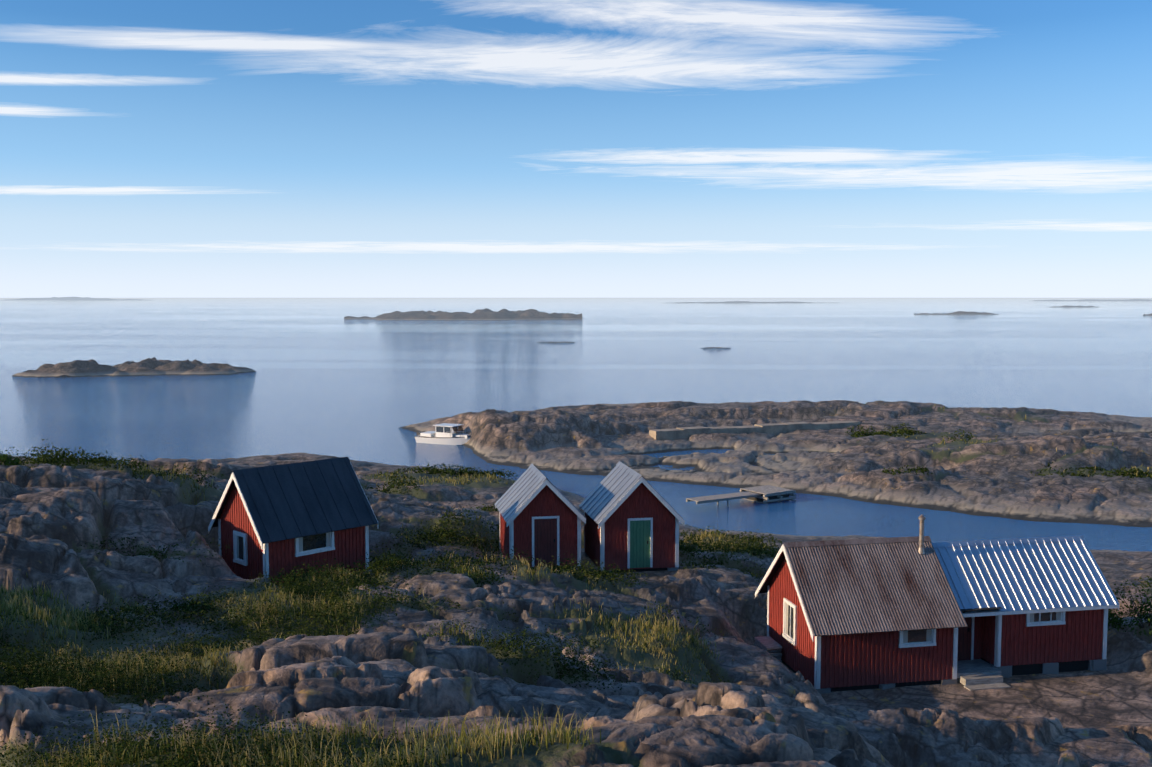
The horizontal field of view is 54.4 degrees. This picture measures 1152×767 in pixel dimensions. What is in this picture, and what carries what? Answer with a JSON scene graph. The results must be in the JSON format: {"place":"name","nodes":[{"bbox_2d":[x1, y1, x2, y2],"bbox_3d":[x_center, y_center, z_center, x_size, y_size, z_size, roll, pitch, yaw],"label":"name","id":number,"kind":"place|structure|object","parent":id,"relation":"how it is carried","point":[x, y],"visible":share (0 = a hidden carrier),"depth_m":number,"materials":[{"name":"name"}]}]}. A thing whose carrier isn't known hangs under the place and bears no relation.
{"place":"outdoors","nodes":[
{"label":"outdoors","id":0,"kind":"place"},
{"bbox_2d":[5,297,141,299],"bbox_3d":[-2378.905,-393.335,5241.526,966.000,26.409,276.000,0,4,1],"label":"island","id":1,"kind":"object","parent":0,"point":[70,298],"visible":0.67,"depth_m":5164.33,"materials":[{"name":"grey stone"}]},
{"bbox_2d":[344,308,581,319],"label":"islet rock","id":2,"kind":"object","parent":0,"point":[489,314],"visible":0.5,"depth_m":680.85,"materials":[{"name":"grey stone"}]},
{"bbox_2d":[515,312,548,318],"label":"islet rock","id":3,"kind":"object","parent":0,"point":[535,313],"visible":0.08,"depth_m":683.80,"materials":[{"name":"grey stone"}]},
{"bbox_2d":[0,400,1151,766],"bbox_3d":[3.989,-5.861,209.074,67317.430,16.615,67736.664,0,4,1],"label":"rocky ground","id":4,"kind":"structure","parent":0,"point":[762,708],"depth_m":32.77,"materials":[{"name":"grey stone"}]},
{"bbox_2d":[208,457,378,586],"bbox_3d":[-9.220,5.144,39.570,3.657,4.878,6.228,4,6,44],"label":"cabin","id":5,"kind":"object","parent":4,"relation":"on","point":[273,520],"visible":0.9,"depth_m":37.91,"materials":[{"name":"red wood"}]},
{"bbox_2d":[495,464,585,569],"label":"shed","id":6,"kind":"structure","parent":4,"relation":"on","point":[541,516],"depth_m":41.56,"materials":[{"name":"red painted wood"},{"name":"white paint"},{"name":"grey metal sheet roofing"}]},
{"bbox_2d":[0,402,1151,766],"bbox_3d":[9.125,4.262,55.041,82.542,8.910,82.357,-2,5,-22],"label":"grass tufts","id":7,"kind":"object","parent":4,"relation":"on","point":[290,579],"visible":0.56,"depth_m":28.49,"materials":[{"name":"green plant"}]},
{"bbox_2d":[579,461,684,573],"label":"shed","id":8,"kind":"structure","parent":4,"relation":"on","point":[633,517],"depth_m":41.52,"materials":[{"name":"red painted wood"},{"name":"white paint"},{"name":"grey metal sheet roofing"}]},
{"bbox_2d":[649,420,860,440],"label":"stone wall","id":9,"kind":"structure","parent":4,"relation":"on","point":[775,429],"depth_m":105.71,"materials":[{"name":"grey stone"}]},
{"bbox_2d":[754,514,1118,693],"bbox_3d":[10.674,6.840,35.754,12.339,5.481,5.131,-1,4,-11],"label":"cabin","id":10,"kind":"object","parent":4,"relation":"on","point":[871,613],"visible":0.94,"depth_m":34.77,"materials":[{"name":"red wood"}]},
{"bbox_2d":[0,298,1151,551],"bbox_3d":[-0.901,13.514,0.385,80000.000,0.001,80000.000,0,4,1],"label":"sea water","id":11,"kind":"structure","parent":0,"point":[324,378],"depth_m":207.28,"materials":[{"name":"blue liquid"}]},
{"bbox_2d":[12,357,255,377],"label":"islet rock","id":12,"kind":"object","parent":11,"relation":"in","point":[153,366],"visible":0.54,"depth_m":195.02,"materials":[{"name":"grey stone"}]},
{"bbox_2d":[415,423,470,444],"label":"motor boat","id":13,"kind":"object","parent":11,"relation":"on","point":[447,434],"visible":0.73,"depth_m":103.00,"materials":[{"name":"white plastic"}]},
{"bbox_2d":[536,342,574,342],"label":"small skerry rock","id":14,"kind":"object","parent":11,"relation":"in","point":[555,342],"visible":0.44,"depth_m":333.72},
{"bbox_2d":[686,485,795,506],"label":"jetty","id":15,"kind":"object","parent":11,"relation":"in","point":[765,494],"visible":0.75,"depth_m":73.85,"materials":[{"name":"grey wood"}]},
{"bbox_2d":[914,311,993,314],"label":"skerry rock","id":16,"kind":"object","parent":11,"relation":"in","point":[961,313],"visible":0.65,"depth_m":885.96,"materials":[{"name":"grey stone"}]},
{"bbox_2d":[0,0,1151,297],"label":"sky","id":17,"kind":"structure","parent":0,"point":[149,148],"materials":[{"name":"blue"}]},
{"bbox_2d":[675,301,811,302],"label":"island","id":18,"kind":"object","parent":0,"point":[742,302],"visible":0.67,"depth_m":2648.68,"materials":[{"name":"grey stone"}]},
{"bbox_2d":[1053,305,1094,306],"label":"rock","id":19,"kind":"object","parent":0,"point":[1074,306],"visible":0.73,"depth_m":1534.42,"materials":[{"name":"grey stone"}]},
{"bbox_2d":[1034,299,1151,300],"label":"island","id":20,"kind":"structure","parent":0,"point":[1099,300],"depth_m":4108.85,"materials":[{"name":"grey stone"}]}
]}

